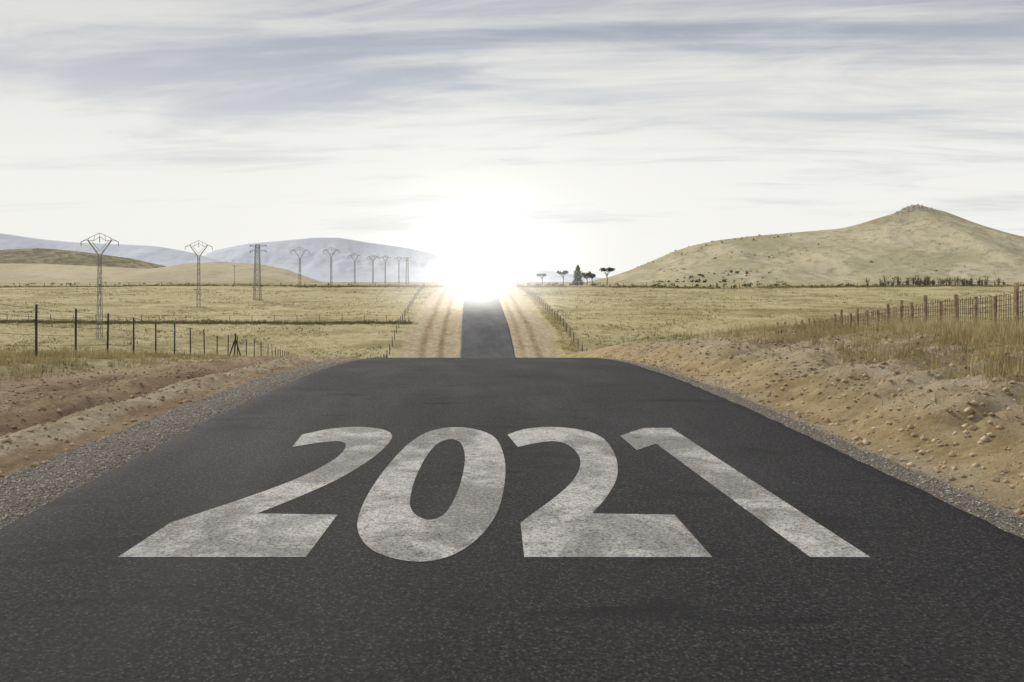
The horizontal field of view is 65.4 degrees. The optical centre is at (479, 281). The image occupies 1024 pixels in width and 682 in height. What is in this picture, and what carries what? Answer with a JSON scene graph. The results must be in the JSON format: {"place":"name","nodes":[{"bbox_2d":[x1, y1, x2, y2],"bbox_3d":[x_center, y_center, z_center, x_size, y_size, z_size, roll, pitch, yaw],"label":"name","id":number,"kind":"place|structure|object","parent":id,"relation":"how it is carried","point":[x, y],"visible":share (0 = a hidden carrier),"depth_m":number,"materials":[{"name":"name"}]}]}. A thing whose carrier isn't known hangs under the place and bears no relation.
{"place":"outdoors","nodes":[
{"label":"outdoors","id":0,"kind":"place"},
{"bbox_2d":[0,248,165,268],"bbox_3d":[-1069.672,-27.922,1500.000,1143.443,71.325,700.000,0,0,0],"label":"scrub hill","id":1,"kind":"structure","parent":0,"point":[38,256],"depth_m":1450.94,"materials":[{"name":"brown plant"}]},
{"bbox_2d":[0,233,221,265],"bbox_3d":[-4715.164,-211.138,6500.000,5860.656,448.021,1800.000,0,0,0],"label":"mountain range","id":2,"kind":"structure","parent":0,"point":[163,256],"depth_m":6388.79,"materials":[{"name":"grey stone"}]},
{"bbox_2d":[0,262,323,282],"bbox_3d":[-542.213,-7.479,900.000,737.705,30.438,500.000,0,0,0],"label":"grassy hill","id":3,"kind":"structure","parent":0,"point":[216,272],"depth_m":820.67,"materials":[{"name":"beige plant"}]},
{"bbox_2d":[204,238,601,282],"bbox_3d":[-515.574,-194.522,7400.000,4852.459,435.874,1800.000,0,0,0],"label":"mountain range","id":4,"kind":"structure","parent":0,"point":[424,266],"depth_m":7046.21,"materials":[{"name":"grey stone"}]},
{"bbox_2d":[0,283,1023,681],"bbox_3d":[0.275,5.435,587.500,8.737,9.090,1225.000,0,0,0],"label":"asphalt road","id":5,"kind":"structure","parent":0,"point":[928,589],"depth_m":4.82,"materials":[{"name":"grey asphalt"}]},
{"bbox_2d":[118,427,869,561],"bbox_3d":[0.089,1.738,7.250,4.754,0.001,4.600,0,0,0],"label":"painted year marking","id":6,"kind":"object","parent":5,"relation":"on","point":[566,522],"visible":1,"depth_m":5.90,"materials":[{"name":"paint"}]},
{"bbox_2d":[0,282,1023,537],"bbox_3d":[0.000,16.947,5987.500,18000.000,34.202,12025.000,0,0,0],"label":"ground","id":7,"kind":"structure","parent":0,"point":[432,328],"depth_m":19.10,"materials":[{"name":"brown soil"}]},
{"bbox_2d":[81,233,118,338],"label":"power pylon","id":8,"kind":"object","parent":7,"relation":"on","point":[100,274],"visible":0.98,"depth_m":114.97,"materials":[{"name":"metal"}]},
{"bbox_2d":[0,304,295,356],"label":"wire fence","id":9,"kind":"object","parent":7,"relation":"on","point":[36,345],"visible":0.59,"depth_m":25.99,"materials":[{"name":"wood"}]},
{"bbox_2d":[185,240,212,306],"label":"power pylon","id":10,"kind":"object","parent":7,"relation":"on","point":[199,293],"visible":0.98,"depth_m":157.94,"materials":[{"name":"metal"}]},
{"bbox_2d":[0,282,406,286],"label":"wire fence","id":11,"kind":"object","parent":7,"relation":"on","point":[375,284],"visible":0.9,"depth_m":251.30,"materials":[{"name":"metal"}]},
{"bbox_2d":[7,314,408,323],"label":"wire fence","id":12,"kind":"object","parent":7,"relation":"on","point":[364,319],"visible":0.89,"depth_m":128.53,"materials":[{"name":"brown wood"}]},
{"bbox_2d":[229,333,239,355],"bbox_3d":[-13.850,3.772,45.000,1.333,1.722,0.139,0,0,26],"label":"fence brace post","id":13,"kind":"object","parent":7,"relation":"on","point":[235,343],"visible":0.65,"depth_m":44.96,"materials":[{"name":"wood"}]},
{"bbox_2d":[250,244,266,299],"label":"lattice transmission tower","id":14,"kind":"structure","parent":7,"relation":"on","point":[255,280],"depth_m":174.88,"materials":[{"name":"metal"}]},
{"bbox_2d":[293,247,307,286],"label":"power pylon","id":15,"kind":"object","parent":7,"relation":"on","point":[300,262],"visible":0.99,"depth_m":233.83,"materials":[{"name":"metal"}]},
{"bbox_2d":[324,247,338,284],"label":"power pylon","id":16,"kind":"object","parent":7,"relation":"on","point":[330,264],"visible":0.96,"depth_m":270.96,"materials":[{"name":"metal"}]},
{"bbox_2d":[349,253,359,283],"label":"power pylon","id":17,"kind":"object","parent":7,"relation":"on","point":[354,265],"visible":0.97,"depth_m":329.97,"materials":[{"name":"metal"}]},
{"bbox_2d":[369,255,376,283],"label":"power pylon","id":18,"kind":"object","parent":7,"relation":"on","point":[373,269],"visible":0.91,"depth_m":389.91,"materials":[{"name":"metal"}]},
{"bbox_2d":[394,256,403,281],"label":"power pylon","id":19,"kind":"object","parent":7,"relation":"on","point":[398,269],"visible":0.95,"depth_m":519.75,"materials":[{"name":"metal"}]},
{"bbox_2d":[383,283,424,357],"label":"wire fence","id":20,"kind":"object","parent":7,"relation":"on","point":[415,297],"visible":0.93,"depth_m":136.45,"materials":[{"name":"wood"}]},
{"bbox_2d":[404,257,411,283],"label":"lattice transmission tower","id":21,"kind":"structure","parent":7,"relation":"on","point":[407,265],"depth_m":399.75,"materials":[{"name":"metal"}]},
{"bbox_2d":[0,288,1023,440],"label":"dry grass","id":22,"kind":"structure","parent":7,"relation":"on","point":[955,329],"depth_m":17.07,"materials":[{"name":"beige plant"}]},
{"bbox_2d":[0,328,1023,517],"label":"earth clods","id":23,"kind":"object","parent":7,"relation":"on","point":[862,442],"visible":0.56,"depth_m":11.40,"materials":[{"name":"brown soil"}]},
{"bbox_2d":[0,283,1023,383],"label":"green grass clumps","id":24,"kind":"object","parent":7,"relation":"on","point":[184,321],"visible":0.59,"depth_m":134.38,"materials":[{"name":"plant"}]},
{"bbox_2d":[5,282,1023,288],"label":"field shrubs","id":25,"kind":"object","parent":7,"relation":"on","point":[697,284],"visible":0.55,"depth_m":284.03,"materials":[{"name":"green plant"}]},
{"bbox_2d":[537,273,546,284],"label":"acacia tree","id":26,"kind":"object","parent":7,"relation":"on","point":[542,275],"visible":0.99,"depth_m":304.89,"materials":[{"name":"green plant"}]},
{"bbox_2d":[516,283,586,350],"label":"wire fence","id":27,"kind":"object","parent":7,"relation":"on","point":[519,286],"visible":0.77,"depth_m":144.02,"materials":[{"name":"wood"}]},
{"bbox_2d":[556,270,568,284],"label":"acacia tree","id":28,"kind":"object","parent":7,"relation":"on","point":[564,272],"visible":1,"depth_m":299.88,"materials":[{"name":"green plant"}]},
{"bbox_2d":[571,265,584,284],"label":"cypress tree","id":29,"kind":"object","parent":7,"relation":"on","point":[578,274],"visible":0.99,"depth_m":299.36,"materials":[{"name":"green plant"}]},
{"bbox_2d":[582,271,591,281],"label":"acacia tree","id":30,"kind":"object","parent":7,"relation":"on","point":[585,275],"visible":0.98,"depth_m":309.34,"materials":[{"name":"green plant"}]},
{"bbox_2d":[599,267,615,282],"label":"acacia tree","id":31,"kind":"object","parent":7,"relation":"on","point":[609,269],"visible":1,"depth_m":304.52,"materials":[{"name":"green plant"}]},
{"bbox_2d":[530,282,1023,287],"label":"wire fence","id":32,"kind":"object","parent":7,"relation":"on","point":[785,285],"visible":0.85,"depth_m":255.96,"materials":[{"name":"metal"}]},
{"bbox_2d":[770,283,1023,328],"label":"wooden post fence","id":33,"kind":"object","parent":7,"relation":"on","point":[974,308],"visible":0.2,"depth_m":34.39,"materials":[{"name":"brown wood"}]},
{"bbox_2d":[864,275,1005,285],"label":"bare thicket","id":34,"kind":"object","parent":7,"relation":"on","point":[940,280],"visible":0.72,"depth_m":271.30,"materials":[{"name":"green plant"}]},
{"bbox_2d":[880,280,1003,285],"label":"corral fence","id":35,"kind":"object","parent":7,"relation":"on","point":[959,282],"visible":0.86,"depth_m":260.21,"materials":[{"name":"brown wood"}]},
{"bbox_2d":[0,358,1023,537],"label":"gravel","id":36,"kind":"structure","parent":0,"point":[243,386],"depth_m":8.55,"materials":[{"name":"grey gravel"}]},
{"bbox_2d":[0,0,1023,277],"label":"sky","id":37,"kind":"structure","parent":0,"point":[552,135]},
{"bbox_2d":[588,205,1023,282],"bbox_3d":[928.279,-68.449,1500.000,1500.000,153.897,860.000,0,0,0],"label":"grassy hill","id":38,"kind":"structure","parent":0,"point":[903,241],"depth_m":1315.51,"materials":[{"name":"beige plant"}]},
{"bbox_2d":[637,232,969,282],"bbox_3d":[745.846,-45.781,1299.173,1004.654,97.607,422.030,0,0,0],"label":"hillside shrubs","id":39,"kind":"object","parent":38,"relation":"on","point":[724,280],"visible":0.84,"depth_m":1189.33,"materials":[{"name":"plant"}]},
{"bbox_2d":[892,204,941,214],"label":"summit rocks","id":40,"kind":"object","parent":38,"relation":"on","point":[913,206],"visible":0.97,"depth_m":1488.08,"materials":[{"name":"beige stone"}]}
]}

